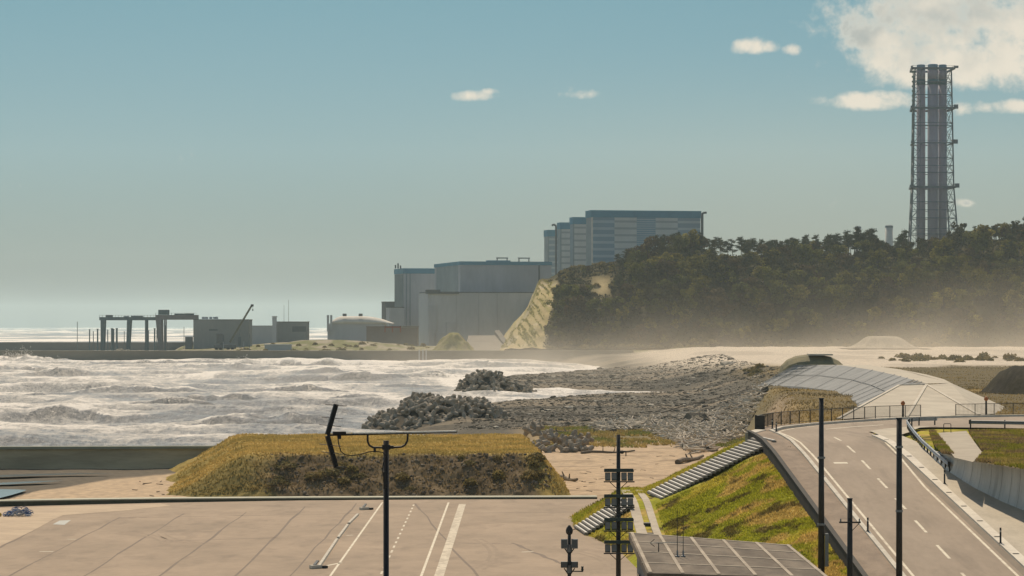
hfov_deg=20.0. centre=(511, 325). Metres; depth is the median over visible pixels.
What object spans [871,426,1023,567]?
pavement
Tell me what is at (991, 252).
broadleaf tree
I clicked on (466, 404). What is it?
tetrapod
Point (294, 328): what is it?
window
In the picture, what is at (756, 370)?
shrub
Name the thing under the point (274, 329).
silo tower
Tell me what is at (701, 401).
driftwood log
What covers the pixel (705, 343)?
shrub
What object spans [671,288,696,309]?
broadleaf tree
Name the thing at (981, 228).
broadleaf tree
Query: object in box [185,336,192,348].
hut
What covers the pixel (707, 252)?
broadleaf tree
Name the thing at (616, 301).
broadleaf tree
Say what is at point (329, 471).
shrub
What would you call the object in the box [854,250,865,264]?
broadleaf tree
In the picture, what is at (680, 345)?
shrub
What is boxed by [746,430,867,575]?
parapet wall
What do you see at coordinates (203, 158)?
sky
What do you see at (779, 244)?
broadleaf tree
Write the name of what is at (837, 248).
broadleaf tree
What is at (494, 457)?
shrub
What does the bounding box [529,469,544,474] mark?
shrub
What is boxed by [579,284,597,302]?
broadleaf tree
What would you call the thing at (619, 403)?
beach boulders
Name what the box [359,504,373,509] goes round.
toppled barrier
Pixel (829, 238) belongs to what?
pine tree
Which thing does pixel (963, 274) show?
broadleaf tree
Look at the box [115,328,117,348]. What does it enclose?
mooring pile
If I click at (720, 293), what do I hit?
broadleaf tree
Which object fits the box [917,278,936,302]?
broadleaf tree
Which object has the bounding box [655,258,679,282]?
broadleaf tree
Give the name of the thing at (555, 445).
tetrapod
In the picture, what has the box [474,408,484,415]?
tetrapod
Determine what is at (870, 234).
pine tree
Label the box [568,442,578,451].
tetrapod
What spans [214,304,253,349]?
mobile crane
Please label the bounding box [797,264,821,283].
broadleaf tree
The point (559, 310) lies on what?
broadleaf tree
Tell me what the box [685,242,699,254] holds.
broadleaf tree
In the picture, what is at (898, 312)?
broadleaf tree
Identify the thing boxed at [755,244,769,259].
broadleaf tree
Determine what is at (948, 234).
broadleaf tree
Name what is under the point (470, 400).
tetrapod
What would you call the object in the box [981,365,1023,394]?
spoil heap
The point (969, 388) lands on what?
field grass
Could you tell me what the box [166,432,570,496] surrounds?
earth mound
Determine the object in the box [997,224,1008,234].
broadleaf tree
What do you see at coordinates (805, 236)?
pine tree
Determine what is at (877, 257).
broadleaf tree
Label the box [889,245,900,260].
broadleaf tree
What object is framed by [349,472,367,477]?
shrub
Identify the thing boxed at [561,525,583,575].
camera pole
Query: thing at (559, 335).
broadleaf tree
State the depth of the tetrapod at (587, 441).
387.32 m
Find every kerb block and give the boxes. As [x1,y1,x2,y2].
[318,538,338,564]
[337,524,348,538]
[347,513,358,523]
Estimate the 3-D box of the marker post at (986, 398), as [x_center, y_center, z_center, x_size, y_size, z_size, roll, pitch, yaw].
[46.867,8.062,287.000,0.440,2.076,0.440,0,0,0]
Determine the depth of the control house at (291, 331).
1840.00 m
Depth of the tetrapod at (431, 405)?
533.70 m
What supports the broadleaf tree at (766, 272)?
on the hill
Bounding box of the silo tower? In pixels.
[272,316,276,342]
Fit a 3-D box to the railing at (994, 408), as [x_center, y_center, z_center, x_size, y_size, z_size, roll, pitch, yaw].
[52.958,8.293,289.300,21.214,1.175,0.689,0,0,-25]
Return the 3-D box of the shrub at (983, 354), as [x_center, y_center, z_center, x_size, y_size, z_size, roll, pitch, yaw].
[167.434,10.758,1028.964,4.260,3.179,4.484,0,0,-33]
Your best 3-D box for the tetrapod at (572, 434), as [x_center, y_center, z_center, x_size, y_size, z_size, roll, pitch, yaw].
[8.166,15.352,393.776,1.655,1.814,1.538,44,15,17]
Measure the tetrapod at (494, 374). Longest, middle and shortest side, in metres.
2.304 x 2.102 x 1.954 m
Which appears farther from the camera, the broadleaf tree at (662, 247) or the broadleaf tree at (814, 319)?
the broadleaf tree at (662, 247)
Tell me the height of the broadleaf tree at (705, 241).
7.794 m
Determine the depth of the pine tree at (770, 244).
1617.64 m
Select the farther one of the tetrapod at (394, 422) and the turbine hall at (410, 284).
the turbine hall at (410, 284)
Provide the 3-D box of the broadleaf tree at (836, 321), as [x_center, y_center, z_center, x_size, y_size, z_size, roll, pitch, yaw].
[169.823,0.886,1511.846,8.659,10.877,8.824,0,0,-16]
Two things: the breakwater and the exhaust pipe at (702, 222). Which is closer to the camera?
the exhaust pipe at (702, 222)
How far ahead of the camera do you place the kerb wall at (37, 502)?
264.07 m
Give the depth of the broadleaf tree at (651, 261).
1575.87 m
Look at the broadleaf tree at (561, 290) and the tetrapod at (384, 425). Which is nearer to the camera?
the tetrapod at (384, 425)
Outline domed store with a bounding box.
[327,314,394,340]
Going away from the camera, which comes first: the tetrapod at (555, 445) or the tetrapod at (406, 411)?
the tetrapod at (555, 445)
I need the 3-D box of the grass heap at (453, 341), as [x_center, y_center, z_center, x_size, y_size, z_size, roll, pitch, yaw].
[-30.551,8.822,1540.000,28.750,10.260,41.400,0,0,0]
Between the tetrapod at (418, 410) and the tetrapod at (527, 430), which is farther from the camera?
the tetrapod at (418, 410)
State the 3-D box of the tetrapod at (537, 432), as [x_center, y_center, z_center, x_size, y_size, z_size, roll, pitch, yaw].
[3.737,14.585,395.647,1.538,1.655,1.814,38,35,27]
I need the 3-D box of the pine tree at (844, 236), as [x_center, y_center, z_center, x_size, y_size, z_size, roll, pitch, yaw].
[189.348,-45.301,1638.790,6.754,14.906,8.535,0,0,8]
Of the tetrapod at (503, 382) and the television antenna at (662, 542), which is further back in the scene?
the tetrapod at (503, 382)
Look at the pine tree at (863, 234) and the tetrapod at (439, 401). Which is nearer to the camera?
the tetrapod at (439, 401)
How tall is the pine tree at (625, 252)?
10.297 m
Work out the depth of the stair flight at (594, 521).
224.29 m
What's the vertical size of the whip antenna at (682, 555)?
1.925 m
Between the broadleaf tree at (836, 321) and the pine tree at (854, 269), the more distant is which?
the pine tree at (854, 269)
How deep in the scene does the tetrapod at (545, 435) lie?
392.98 m
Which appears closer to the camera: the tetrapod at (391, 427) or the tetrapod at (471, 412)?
the tetrapod at (391, 427)
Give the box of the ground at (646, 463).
[0,340,1023,499]
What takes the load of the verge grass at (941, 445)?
on the verge
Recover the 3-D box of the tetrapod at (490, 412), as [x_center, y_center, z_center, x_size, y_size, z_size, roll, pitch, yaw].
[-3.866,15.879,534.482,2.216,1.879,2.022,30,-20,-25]
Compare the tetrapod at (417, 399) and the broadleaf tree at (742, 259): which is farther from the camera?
the broadleaf tree at (742, 259)
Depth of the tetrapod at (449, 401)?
536.21 m
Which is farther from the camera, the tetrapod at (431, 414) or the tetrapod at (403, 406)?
the tetrapod at (403, 406)
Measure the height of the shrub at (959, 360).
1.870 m
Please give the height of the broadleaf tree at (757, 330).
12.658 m
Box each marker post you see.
[901,401,904,416]
[984,396,987,414]
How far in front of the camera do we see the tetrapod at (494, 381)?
796.81 m
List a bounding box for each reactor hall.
[544,230,557,275]
[557,222,569,271]
[569,217,585,265]
[585,210,700,265]
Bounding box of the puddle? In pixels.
[0,473,107,497]
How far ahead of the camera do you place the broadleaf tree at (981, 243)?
1589.45 m
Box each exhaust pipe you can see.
[552,224,556,274]
[701,212,706,248]
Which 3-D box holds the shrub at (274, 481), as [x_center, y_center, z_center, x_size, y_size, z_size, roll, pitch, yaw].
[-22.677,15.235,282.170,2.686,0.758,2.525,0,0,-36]
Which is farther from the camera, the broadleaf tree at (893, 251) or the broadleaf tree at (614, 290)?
the broadleaf tree at (893, 251)
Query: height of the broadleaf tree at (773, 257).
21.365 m
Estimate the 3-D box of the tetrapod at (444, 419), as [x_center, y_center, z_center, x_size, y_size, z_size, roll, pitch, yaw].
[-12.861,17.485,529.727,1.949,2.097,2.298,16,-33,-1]
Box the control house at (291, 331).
[277,322,308,342]
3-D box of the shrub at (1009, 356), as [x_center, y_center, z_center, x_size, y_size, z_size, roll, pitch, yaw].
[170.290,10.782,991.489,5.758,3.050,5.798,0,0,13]
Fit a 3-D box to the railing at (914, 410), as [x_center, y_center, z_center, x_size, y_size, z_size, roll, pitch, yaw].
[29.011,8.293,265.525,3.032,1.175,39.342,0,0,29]
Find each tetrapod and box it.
[362,422,371,428]
[372,417,381,425]
[379,420,389,429]
[382,415,389,421]
[388,422,396,429]
[390,418,398,425]
[392,409,401,418]
[398,402,408,409]
[400,408,411,414]
[401,418,409,426]
[407,399,416,407]
[407,415,417,424]
[409,402,420,410]
[410,422,421,428]
[412,419,422,424]
[414,396,424,403]
[415,408,426,414]
[417,411,427,420]
[421,406,429,413]
[423,417,434,424]
[425,403,435,410]
[425,410,435,419]
[433,401,442,410]
[436,398,443,405]
[436,417,446,422]
[441,413,451,418]
[442,406,450,412]
[444,398,454,403]
[447,407,458,415]
[450,398,457,406]
[454,403,460,413]
[456,405,466,414]
[458,399,463,408]
[464,402,470,411]
[466,396,476,405]
[467,404,476,413]
[469,374,478,382]
[469,378,476,384]
[469,409,476,415]
[471,402,480,408]
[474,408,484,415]
[477,376,483,383]
[478,401,489,409]
[482,370,490,377]
[486,406,496,416]
[490,379,499,386]
[491,370,497,376]
[493,409,501,417]
[500,378,506,385]
[500,410,508,417]
[509,384,517,391]
[515,381,523,386]
[522,425,533,436]
[528,423,539,430]
[529,421,540,425]
[531,425,542,436]
[536,439,548,444]
[541,445,553,452]
[542,431,552,439]
[547,428,557,438]
[547,443,557,451]
[549,432,558,443]
[557,434,564,444]
[557,444,569,452]
[562,435,568,446]
[566,436,576,442]
[568,431,575,438]
[568,441,580,447]
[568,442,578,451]
[574,439,583,450]
[576,438,589,444]
[581,445,593,450]
[582,432,593,444]
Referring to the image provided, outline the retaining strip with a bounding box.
[494,330,512,349]
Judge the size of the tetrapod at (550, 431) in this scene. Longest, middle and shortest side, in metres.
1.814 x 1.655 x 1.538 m
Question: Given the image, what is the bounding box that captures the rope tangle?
[0,506,33,516]
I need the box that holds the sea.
[0,328,649,445]
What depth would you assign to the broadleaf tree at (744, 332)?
1505.00 m
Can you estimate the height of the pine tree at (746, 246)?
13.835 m
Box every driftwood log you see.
[541,428,582,432]
[559,471,577,481]
[581,448,634,453]
[661,388,750,412]
[675,454,703,463]
[696,443,717,451]
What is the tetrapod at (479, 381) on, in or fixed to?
on the ground at (646, 463)
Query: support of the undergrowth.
on the hill
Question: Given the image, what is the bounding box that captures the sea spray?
[4,346,457,384]
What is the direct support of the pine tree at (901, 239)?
on the hill
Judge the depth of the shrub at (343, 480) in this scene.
282.21 m
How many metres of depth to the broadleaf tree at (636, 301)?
1530.93 m
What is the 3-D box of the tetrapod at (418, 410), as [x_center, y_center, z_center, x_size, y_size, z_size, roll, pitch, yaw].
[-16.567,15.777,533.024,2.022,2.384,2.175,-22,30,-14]
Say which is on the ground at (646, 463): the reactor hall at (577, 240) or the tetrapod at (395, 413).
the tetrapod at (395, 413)
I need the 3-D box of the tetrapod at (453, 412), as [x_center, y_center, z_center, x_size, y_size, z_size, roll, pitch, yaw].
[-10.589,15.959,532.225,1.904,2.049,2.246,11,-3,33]
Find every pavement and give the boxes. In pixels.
[757,414,1023,575]
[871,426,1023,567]
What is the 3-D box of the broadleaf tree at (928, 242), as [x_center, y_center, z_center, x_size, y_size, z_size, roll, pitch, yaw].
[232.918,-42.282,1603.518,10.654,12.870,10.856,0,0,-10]
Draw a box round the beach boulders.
[438,354,778,431]
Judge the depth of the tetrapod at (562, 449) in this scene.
381.05 m
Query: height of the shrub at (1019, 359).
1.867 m
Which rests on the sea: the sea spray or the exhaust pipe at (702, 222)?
the sea spray
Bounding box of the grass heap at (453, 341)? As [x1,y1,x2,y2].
[433,332,473,349]
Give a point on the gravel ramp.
(485, 342)
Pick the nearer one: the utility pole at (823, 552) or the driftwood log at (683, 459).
the utility pole at (823, 552)
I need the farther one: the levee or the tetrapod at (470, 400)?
the tetrapod at (470, 400)
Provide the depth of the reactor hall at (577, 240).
1904.70 m
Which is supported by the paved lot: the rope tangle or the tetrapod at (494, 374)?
the rope tangle
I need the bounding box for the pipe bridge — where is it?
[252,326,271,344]
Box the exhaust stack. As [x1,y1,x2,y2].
[908,64,958,247]
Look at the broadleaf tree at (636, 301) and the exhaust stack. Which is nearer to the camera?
the broadleaf tree at (636, 301)
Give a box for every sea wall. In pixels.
[0,350,632,361]
[0,445,214,468]
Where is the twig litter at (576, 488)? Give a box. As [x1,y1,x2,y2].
[132,455,669,495]
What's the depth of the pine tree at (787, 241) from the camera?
1611.25 m
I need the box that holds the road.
[778,416,1023,575]
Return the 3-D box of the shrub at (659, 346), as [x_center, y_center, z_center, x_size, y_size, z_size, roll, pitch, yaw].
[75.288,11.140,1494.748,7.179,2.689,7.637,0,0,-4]
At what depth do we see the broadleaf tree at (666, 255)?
1570.21 m
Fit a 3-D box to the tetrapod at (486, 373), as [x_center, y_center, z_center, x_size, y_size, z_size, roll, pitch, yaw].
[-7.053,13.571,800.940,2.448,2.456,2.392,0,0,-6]
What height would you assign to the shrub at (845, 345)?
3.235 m
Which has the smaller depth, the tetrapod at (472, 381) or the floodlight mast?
the floodlight mast
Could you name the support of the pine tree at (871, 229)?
on the hill
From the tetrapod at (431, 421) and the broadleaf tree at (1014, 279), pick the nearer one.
the tetrapod at (431, 421)
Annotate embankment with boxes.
[575,415,1021,575]
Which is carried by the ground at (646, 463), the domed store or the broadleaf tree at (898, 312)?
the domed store
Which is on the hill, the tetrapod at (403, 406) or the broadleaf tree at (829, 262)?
the broadleaf tree at (829, 262)
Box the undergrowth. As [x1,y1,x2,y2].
[543,236,1023,347]
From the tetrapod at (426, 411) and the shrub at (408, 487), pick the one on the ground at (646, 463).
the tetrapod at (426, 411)
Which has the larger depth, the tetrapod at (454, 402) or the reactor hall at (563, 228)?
the reactor hall at (563, 228)
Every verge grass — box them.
[929,429,953,453]
[968,428,1023,468]
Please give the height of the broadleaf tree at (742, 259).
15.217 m
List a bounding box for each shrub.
[267,479,290,484]
[274,461,297,468]
[274,475,284,478]
[304,471,324,478]
[317,468,342,475]
[337,461,350,468]
[337,476,351,483]
[344,465,358,472]
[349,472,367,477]
[393,472,410,479]
[403,486,416,489]
[462,460,475,464]
[463,478,478,485]
[492,454,502,460]
[492,469,504,479]
[519,469,541,478]
[525,452,546,459]
[528,459,540,466]
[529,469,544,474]
[635,344,648,348]
[653,344,664,348]
[674,343,683,347]
[702,341,710,346]
[750,368,763,372]
[754,363,765,368]
[839,343,850,346]
[896,353,910,357]
[901,357,910,361]
[911,357,929,360]
[946,354,966,360]
[954,358,965,361]
[965,356,973,359]
[975,355,984,360]
[979,351,989,357]
[1003,353,1016,359]
[1014,357,1023,360]
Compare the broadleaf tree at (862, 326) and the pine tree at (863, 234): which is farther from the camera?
the pine tree at (863, 234)
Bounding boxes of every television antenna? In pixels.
[319,404,456,575]
[650,539,682,551]
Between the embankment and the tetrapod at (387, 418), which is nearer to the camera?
the embankment
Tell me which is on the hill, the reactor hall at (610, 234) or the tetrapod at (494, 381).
the reactor hall at (610, 234)
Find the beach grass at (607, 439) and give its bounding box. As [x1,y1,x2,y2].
[533,425,744,447]
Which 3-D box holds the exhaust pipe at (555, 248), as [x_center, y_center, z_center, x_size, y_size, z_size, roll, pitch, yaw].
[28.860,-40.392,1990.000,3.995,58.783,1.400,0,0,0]
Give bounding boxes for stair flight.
[574,501,633,534]
[647,437,775,499]
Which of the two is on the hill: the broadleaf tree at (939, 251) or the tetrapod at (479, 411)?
the broadleaf tree at (939, 251)
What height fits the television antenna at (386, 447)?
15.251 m
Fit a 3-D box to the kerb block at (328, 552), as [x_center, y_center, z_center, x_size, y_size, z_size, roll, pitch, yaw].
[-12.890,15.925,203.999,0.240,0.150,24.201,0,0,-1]
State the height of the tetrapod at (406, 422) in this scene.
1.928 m
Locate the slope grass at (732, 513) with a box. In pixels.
[568,440,846,575]
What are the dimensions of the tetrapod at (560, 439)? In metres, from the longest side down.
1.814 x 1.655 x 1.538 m
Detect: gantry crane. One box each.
[99,315,154,349]
[155,310,198,349]
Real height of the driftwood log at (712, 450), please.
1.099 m
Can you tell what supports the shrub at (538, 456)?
on the earth mound
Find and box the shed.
[264,344,291,349]
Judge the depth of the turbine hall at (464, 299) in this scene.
1857.79 m
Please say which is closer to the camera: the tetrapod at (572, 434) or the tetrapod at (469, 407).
the tetrapod at (572, 434)
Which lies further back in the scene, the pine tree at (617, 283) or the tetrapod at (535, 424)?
the pine tree at (617, 283)
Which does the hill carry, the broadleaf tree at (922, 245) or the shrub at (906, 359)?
the broadleaf tree at (922, 245)
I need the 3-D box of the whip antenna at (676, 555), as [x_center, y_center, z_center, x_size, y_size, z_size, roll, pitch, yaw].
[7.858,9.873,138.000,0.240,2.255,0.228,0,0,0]
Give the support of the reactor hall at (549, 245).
on the ground at (646, 463)
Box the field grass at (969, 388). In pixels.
[738,365,1023,426]
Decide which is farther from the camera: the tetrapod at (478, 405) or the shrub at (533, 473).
the tetrapod at (478, 405)
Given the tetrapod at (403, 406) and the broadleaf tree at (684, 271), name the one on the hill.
the broadleaf tree at (684, 271)
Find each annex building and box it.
[381,302,394,319]
[385,307,403,325]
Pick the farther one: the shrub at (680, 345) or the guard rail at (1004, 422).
the shrub at (680, 345)
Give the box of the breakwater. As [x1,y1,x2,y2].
[0,342,184,349]
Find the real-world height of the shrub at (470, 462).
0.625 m
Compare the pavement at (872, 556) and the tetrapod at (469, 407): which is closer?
the pavement at (872, 556)
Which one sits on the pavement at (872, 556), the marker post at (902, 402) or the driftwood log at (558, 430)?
the marker post at (902, 402)
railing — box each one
[761,405,920,426]
[955,403,1023,414]
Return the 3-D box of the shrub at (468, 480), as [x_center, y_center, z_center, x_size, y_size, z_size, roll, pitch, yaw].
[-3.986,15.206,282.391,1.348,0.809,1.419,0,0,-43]
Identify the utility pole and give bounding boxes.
[817,398,828,572]
[839,498,860,575]
[896,417,902,575]
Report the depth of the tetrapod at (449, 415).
530.70 m
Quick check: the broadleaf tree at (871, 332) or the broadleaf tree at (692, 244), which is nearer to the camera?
the broadleaf tree at (871, 332)
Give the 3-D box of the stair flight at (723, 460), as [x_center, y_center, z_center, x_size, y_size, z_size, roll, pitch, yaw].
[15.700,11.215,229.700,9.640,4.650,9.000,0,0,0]
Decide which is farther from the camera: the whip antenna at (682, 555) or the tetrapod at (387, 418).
the tetrapod at (387, 418)
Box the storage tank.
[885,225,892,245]
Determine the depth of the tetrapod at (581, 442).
385.42 m
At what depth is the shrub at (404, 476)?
282.90 m
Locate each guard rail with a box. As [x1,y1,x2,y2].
[906,417,950,471]
[969,419,1023,428]
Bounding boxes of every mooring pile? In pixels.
[111,328,112,349]
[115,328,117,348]
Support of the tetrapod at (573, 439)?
on the ground at (646, 463)
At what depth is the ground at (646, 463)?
610.44 m
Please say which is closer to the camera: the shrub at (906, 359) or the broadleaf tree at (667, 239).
the shrub at (906, 359)
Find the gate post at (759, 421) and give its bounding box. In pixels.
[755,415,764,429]
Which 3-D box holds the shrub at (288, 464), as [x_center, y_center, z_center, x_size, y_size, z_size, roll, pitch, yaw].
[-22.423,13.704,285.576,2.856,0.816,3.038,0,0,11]
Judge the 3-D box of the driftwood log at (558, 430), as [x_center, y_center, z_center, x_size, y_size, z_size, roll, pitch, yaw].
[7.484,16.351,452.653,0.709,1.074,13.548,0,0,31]
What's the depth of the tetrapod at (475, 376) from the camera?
797.92 m
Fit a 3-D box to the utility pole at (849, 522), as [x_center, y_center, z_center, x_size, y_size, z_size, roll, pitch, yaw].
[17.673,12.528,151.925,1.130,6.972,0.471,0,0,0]
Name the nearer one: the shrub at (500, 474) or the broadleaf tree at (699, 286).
the shrub at (500, 474)
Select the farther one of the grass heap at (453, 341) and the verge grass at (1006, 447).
the grass heap at (453, 341)
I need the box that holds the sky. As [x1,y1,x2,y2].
[0,0,1023,327]
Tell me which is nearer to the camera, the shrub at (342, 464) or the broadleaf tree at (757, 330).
the shrub at (342, 464)
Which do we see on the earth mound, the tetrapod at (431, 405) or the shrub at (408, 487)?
the shrub at (408, 487)
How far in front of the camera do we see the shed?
1560.00 m
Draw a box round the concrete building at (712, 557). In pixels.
[628,532,826,575]
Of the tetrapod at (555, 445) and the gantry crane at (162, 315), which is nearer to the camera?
the tetrapod at (555, 445)
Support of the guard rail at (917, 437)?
on the pavement at (990, 516)
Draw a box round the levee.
[758,364,1003,418]
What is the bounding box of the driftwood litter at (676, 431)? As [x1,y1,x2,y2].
[585,382,771,453]
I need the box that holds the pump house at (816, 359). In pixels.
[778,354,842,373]
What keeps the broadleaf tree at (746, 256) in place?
on the hill
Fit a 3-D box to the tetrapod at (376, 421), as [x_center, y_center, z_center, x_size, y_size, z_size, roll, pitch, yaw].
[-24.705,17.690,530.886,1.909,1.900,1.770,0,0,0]
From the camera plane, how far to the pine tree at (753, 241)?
1628.08 m
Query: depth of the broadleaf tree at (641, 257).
1592.27 m
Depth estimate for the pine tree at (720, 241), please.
1659.14 m
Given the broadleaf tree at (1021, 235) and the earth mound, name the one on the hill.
the broadleaf tree at (1021, 235)
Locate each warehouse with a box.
[193,317,252,348]
[366,326,418,345]
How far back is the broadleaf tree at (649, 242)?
1597.70 m
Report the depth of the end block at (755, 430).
240.66 m
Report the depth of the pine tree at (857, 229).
1626.55 m
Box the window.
[292,326,305,331]
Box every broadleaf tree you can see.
[543,324,556,334]
[545,299,567,323]
[552,284,579,305]
[554,331,566,343]
[568,271,575,278]
[569,284,593,299]
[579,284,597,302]
[580,265,586,272]
[610,286,616,296]
[610,296,632,311]
[615,306,628,319]
[617,283,641,310]
[623,262,646,287]
[623,288,647,311]
[625,250,647,267]
[633,236,659,258]
[639,282,658,312]
[644,264,661,286]
[646,255,659,267]
[652,279,672,297]
[653,252,672,263]
[654,235,661,243]
[655,241,666,256]
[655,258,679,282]
[662,282,681,306]
[663,300,681,317]
[664,236,671,244]
[665,235,689,253]
[668,253,684,264]
[671,259,702,284]
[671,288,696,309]
[682,229,699,253]
[682,254,704,271]
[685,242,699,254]
[686,275,711,295]
[695,249,718,261]
[701,238,708,249]
[701,253,728,287]
[703,287,729,310]
[731,256,746,280]
[739,253,752,268]
[739,326,750,337]
[747,322,762,338]
[750,265,763,280]
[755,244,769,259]
[759,247,781,265]
[761,265,781,295]
[763,249,782,275]
[765,318,782,331]
[770,284,795,310]
[771,269,802,287]
[774,241,784,251]
[777,318,788,330]
[785,288,802,309]
[786,284,810,309]
[791,270,814,286]
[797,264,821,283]
[803,311,823,325]
[809,276,840,297]
[819,253,837,267]
[826,284,849,317]
[827,244,845,262]
[830,317,844,334]
[835,270,857,289]
[836,245,848,259]
[836,253,854,271]
[854,240,876,264]
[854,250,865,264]
[854,266,882,283]
[858,270,885,294]
[858,321,866,332]
[861,238,881,258]
[865,249,890,268]
[867,306,881,323]
[867,329,875,336]
[882,244,895,256]
[888,295,914,322]
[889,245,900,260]
[891,261,915,277]
[893,264,922,288]
[896,241,914,260]
[896,248,918,265]
[904,302,924,318]
[915,237,927,257]
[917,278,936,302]
[920,279,941,299]
[924,237,938,252]
[929,236,953,259]
[929,287,955,311]
[934,255,953,272]
[946,230,952,238]
[950,222,966,249]
[955,264,975,282]
[955,288,983,316]
[962,231,974,242]
[962,232,978,248]
[965,271,998,300]
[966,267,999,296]
[966,311,983,329]
[970,231,988,256]
[971,224,995,254]
[976,260,994,279]
[980,248,999,261]
[987,275,1019,305]
[990,250,1004,266]
[995,239,1015,253]
[996,222,1010,233]
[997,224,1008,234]
[999,227,1010,239]
[1002,289,1023,313]
[1006,241,1023,255]
[1011,220,1022,232]
[1016,229,1023,241]
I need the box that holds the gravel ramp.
[467,335,502,349]
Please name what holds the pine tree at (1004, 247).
on the hill
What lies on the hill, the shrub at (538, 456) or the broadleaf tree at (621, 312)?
the broadleaf tree at (621, 312)
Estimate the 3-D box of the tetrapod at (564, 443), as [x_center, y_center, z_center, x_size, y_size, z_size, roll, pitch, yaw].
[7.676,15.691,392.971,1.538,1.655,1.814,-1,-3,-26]
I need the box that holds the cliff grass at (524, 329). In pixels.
[501,276,551,347]
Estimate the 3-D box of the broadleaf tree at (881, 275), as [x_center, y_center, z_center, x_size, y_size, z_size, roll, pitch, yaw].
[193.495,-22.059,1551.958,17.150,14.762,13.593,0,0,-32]
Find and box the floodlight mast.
[604,435,634,575]
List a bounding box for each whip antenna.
[675,509,679,556]
[681,536,685,556]
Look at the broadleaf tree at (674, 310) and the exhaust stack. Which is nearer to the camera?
the broadleaf tree at (674, 310)
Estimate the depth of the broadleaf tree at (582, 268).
1605.38 m
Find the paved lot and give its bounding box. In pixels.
[0,499,636,575]
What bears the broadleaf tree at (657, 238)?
on the hill
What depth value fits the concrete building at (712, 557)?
136.99 m
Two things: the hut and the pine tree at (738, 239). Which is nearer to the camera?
the pine tree at (738, 239)
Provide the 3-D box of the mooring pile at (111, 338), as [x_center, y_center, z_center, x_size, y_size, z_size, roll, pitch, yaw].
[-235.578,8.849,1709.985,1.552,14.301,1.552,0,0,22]
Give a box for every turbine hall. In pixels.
[394,263,434,325]
[419,257,551,345]
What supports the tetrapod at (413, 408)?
on the ground at (646, 463)
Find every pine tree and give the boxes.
[613,274,623,292]
[614,254,622,271]
[614,274,624,288]
[616,259,626,276]
[620,251,630,259]
[707,240,720,249]
[714,240,726,253]
[722,241,734,252]
[726,238,737,255]
[734,236,745,250]
[741,244,750,254]
[749,240,756,249]
[766,240,775,248]
[784,239,792,259]
[803,234,811,243]
[811,235,822,249]
[822,234,834,249]
[823,239,834,251]
[829,235,841,244]
[842,232,850,247]
[843,236,856,252]
[846,226,862,244]
[848,266,861,279]
[851,234,864,249]
[857,231,872,242]
[865,230,875,240]
[868,228,877,240]
[895,228,909,243]
[943,245,956,257]
[1000,243,1012,259]
[1008,240,1015,257]
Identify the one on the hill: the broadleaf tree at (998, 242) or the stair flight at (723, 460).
the broadleaf tree at (998, 242)
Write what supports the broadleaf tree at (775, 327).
on the hill
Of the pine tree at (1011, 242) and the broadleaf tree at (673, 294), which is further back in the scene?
the pine tree at (1011, 242)
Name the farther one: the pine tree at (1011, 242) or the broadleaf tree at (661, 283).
the pine tree at (1011, 242)
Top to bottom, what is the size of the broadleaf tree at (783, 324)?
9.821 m
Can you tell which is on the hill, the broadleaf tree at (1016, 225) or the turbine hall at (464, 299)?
the broadleaf tree at (1016, 225)
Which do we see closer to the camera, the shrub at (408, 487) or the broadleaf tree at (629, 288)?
the shrub at (408, 487)
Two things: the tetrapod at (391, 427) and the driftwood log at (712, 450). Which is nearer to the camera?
the driftwood log at (712, 450)
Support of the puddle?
on the ground at (646, 463)
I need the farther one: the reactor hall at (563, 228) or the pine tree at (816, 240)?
the reactor hall at (563, 228)
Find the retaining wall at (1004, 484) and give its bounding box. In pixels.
[933,451,1023,509]
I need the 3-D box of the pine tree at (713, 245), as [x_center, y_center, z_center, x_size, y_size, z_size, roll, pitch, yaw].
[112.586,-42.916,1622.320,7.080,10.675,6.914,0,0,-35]
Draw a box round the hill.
[500,239,1023,349]
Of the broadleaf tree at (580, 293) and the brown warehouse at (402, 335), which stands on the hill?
the broadleaf tree at (580, 293)
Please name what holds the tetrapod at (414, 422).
on the ground at (646, 463)
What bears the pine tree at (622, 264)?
on the hill
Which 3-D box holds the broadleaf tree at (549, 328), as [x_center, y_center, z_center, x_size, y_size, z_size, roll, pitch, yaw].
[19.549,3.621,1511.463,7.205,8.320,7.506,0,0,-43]
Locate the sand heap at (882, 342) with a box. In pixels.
[846,336,931,348]
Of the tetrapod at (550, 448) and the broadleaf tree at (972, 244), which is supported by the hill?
the broadleaf tree at (972, 244)
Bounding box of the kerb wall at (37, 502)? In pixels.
[0,495,596,506]
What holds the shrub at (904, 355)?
on the ground at (646, 463)
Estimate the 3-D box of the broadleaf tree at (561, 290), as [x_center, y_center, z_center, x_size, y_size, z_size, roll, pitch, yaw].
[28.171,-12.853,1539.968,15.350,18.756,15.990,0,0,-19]
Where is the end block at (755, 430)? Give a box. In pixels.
[745,429,765,441]
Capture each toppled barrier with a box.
[309,560,327,568]
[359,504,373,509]
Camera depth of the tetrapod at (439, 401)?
535.94 m
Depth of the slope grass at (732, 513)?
207.25 m
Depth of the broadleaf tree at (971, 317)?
1510.61 m
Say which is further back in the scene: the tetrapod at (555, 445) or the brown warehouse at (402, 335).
the brown warehouse at (402, 335)
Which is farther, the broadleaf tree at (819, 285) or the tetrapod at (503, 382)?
the broadleaf tree at (819, 285)
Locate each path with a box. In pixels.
[622,490,661,534]
[939,431,981,461]

